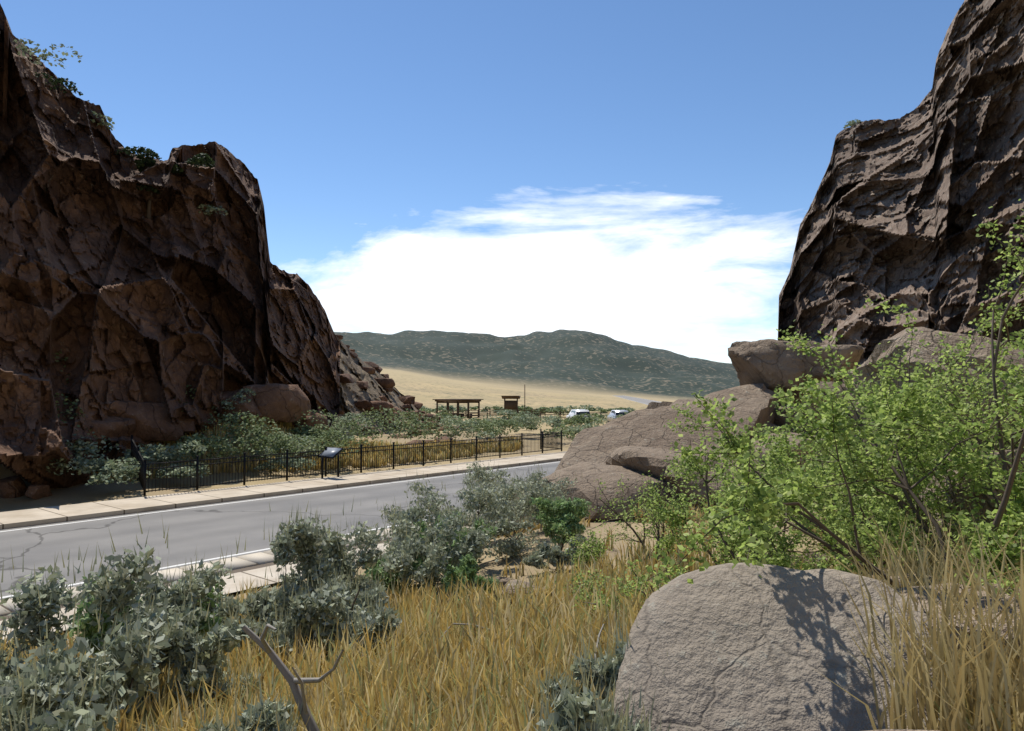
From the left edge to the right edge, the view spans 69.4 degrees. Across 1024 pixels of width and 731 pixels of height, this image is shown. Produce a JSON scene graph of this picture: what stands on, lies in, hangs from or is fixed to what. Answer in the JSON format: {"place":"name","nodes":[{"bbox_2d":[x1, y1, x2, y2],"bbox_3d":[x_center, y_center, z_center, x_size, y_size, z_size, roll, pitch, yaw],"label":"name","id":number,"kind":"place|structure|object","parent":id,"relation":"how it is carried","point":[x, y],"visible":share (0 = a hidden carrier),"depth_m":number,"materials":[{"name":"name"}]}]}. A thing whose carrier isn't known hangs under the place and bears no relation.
{"place":"outdoors","nodes":[
{"label":"outdoors","id":0,"kind":"place"},
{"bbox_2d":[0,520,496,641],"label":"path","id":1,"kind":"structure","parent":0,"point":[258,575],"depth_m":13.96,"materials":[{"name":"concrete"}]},
{"bbox_2d":[0,451,565,529],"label":"sidewalk","id":2,"kind":"structure","parent":0,"point":[40,516],"depth_m":24.81,"materials":[{"name":"concrete"}]},
{"bbox_2d":[317,447,343,477],"bbox_3d":[-7.211,3.855,29.362,1.000,1.178,0.820,-2,-2,40],"label":"interpretive sign","id":3,"kind":"object","parent":2,"relation":"on","point":[333,457],"visible":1,"depth_m":29.14,"materials":[{"name":"black metal"}]},
{"bbox_2d":[319,448,340,456],"bbox_3d":[-7.221,3.441,29.363,0.900,0.302,0.428,-2,-2,40],"label":"sign panel","id":4,"kind":"object","parent":3,"relation":"attached to","point":[329,452],"visible":1,"depth_m":29.35,"materials":[{"name":"grey metal"}]},
{"bbox_2d":[0,395,660,599],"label":"road","id":5,"kind":"structure","parent":0,"point":[207,530],"depth_m":19.37,"materials":[{"name":"grey asphalt"}]},
{"bbox_2d":[0,395,628,598],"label":"road markings","id":6,"kind":"object","parent":5,"relation":"on","point":[220,504],"visible":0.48,"depth_m":20.23,"materials":[{"name":"paint"}]},
{"bbox_2d":[0,329,917,646],"bbox_3d":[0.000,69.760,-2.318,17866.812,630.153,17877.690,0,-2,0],"label":"ground","id":7,"kind":"structure","parent":0,"point":[562,367],"depth_m":1753.90,"materials":[{"name":"beige sand"}]},
{"bbox_2d":[0,4,339,487],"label":"cliff rock","id":8,"kind":"object","parent":7,"relation":"on","point":[106,294],"visible":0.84,"depth_m":33.18,"materials":[{"name":"brown stone"}]},
{"bbox_2d":[13,38,862,215],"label":"shrubs","id":9,"kind":"object","parent":8,"relation":"on","point":[142,153],"visible":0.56,"depth_m":35.87,"materials":[{"name":"green plant"}]},
{"bbox_2d":[0,335,460,499],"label":"boulders","id":10,"kind":"object","parent":7,"relation":"on","point":[147,421],"visible":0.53,"depth_m":34.59,"materials":[{"name":"brown stone"}]},
{"bbox_2d":[0,522,472,620],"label":"curb","id":11,"kind":"structure","parent":7,"relation":"on","point":[240,570],"depth_m":14.80,"materials":[{"name":"grey concrete"}]},
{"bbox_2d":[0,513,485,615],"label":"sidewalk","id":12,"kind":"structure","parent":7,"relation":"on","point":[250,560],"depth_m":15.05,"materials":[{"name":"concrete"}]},
{"bbox_2d":[46,349,635,485],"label":"roadside shrubs","id":13,"kind":"object","parent":7,"relation":"on","point":[308,436],"visible":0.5,"depth_m":33.35,"materials":[{"name":"green plant"}]},
{"bbox_2d":[131,429,562,495],"bbox_3d":[-5.797,3.700,34.388,3.499,1.820,23.598,-2,-2,40],"label":"fence","id":14,"kind":"object","parent":7,"relation":"on","point":[136,454],"visible":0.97,"depth_m":30.28,"materials":[{"name":"black metal"}]},
{"bbox_2d":[336,336,423,434],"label":"rocky slope","id":15,"kind":"structure","parent":7,"relation":"on","point":[350,393],"depth_m":60.92,"materials":[{"name":"stone"}]},
{"bbox_2d":[432,399,483,417],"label":"picnic shelter","id":16,"kind":"object","parent":7,"relation":"on","point":[457,401],"visible":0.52,"depth_m":110.52,"materials":[{"name":"brown wood"}]},
{"bbox_2d":[0,453,984,730],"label":"sagebrush","id":17,"kind":"object","parent":7,"relation":"on","point":[152,631],"visible":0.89,"depth_m":5.85,"materials":[{"name":"green plant"}]},
{"bbox_2d":[0,421,1023,730],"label":"dry grass tufts","id":18,"kind":"object","parent":7,"relation":"on","point":[420,673],"visible":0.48,"depth_m":4.98,"materials":[{"name":"yellow plant"}]},
{"bbox_2d":[501,384,524,412],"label":"info kiosk","id":19,"kind":"object","parent":7,"relation":"on","point":[511,404],"visible":0.81,"depth_m":103.80,"materials":[{"name":"brown wood"}]},
{"bbox_2d":[17,192,1023,730],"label":"shrub wood stems","id":20,"kind":"object","parent":7,"relation":"on","point":[905,484],"visible":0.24,"depth_m":6.05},
{"bbox_2d":[439,409,607,420],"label":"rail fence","id":21,"kind":"object","parent":7,"relation":"on","point":[490,411],"visible":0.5,"depth_m":105.41,"materials":[{"name":"brown wood"}]},
{"bbox_2d":[566,409,590,421],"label":"suv","id":22,"kind":"object","parent":7,"relation":"on","point":[570,414],"depth_m":83.66,"materials":[{"name":"white metal"}]},
{"bbox_2d":[177,553,1019,730],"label":"rocks","id":23,"kind":"object","parent":7,"relation":"on","point":[501,580],"visible":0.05,"depth_m":3.83,"materials":[{"name":"stone"}]},
{"bbox_2d":[607,410,628,420],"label":"suv","id":24,"kind":"object","parent":7,"relation":"on","point":[609,416],"depth_m":87.56,"materials":[{"name":"white metal"}]},
{"bbox_2d":[514,327,1023,549],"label":"field boulder","id":25,"kind":"object","parent":7,"relation":"on","point":[633,446],"visible":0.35,"depth_m":22.20,"materials":[{"name":"stone"}]},
{"bbox_2d":[555,199,1023,618],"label":"green shrub leaves","id":26,"kind":"object","parent":7,"relation":"on","point":[761,491],"visible":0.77,"depth_m":5.85,"materials":[{"name":"green plant"}]},
{"bbox_2d":[614,563,971,730],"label":"boulder","id":27,"kind":"object","parent":7,"relation":"on","point":[744,646],"visible":0.73,"depth_m":3.77,"materials":[{"name":"grey stone"}]},
{"bbox_2d":[778,0,1023,383],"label":"cliff rock","id":28,"kind":"object","parent":7,"relation":"on","point":[897,204],"visible":0.56,"depth_m":41.57,"materials":[{"name":"brown stone"}]},
{"bbox_2d":[0,0,963,362],"label":"sky","id":29,"kind":"structure","parent":0,"point":[648,173],"materials":[{"name":"blue"}]}
]}

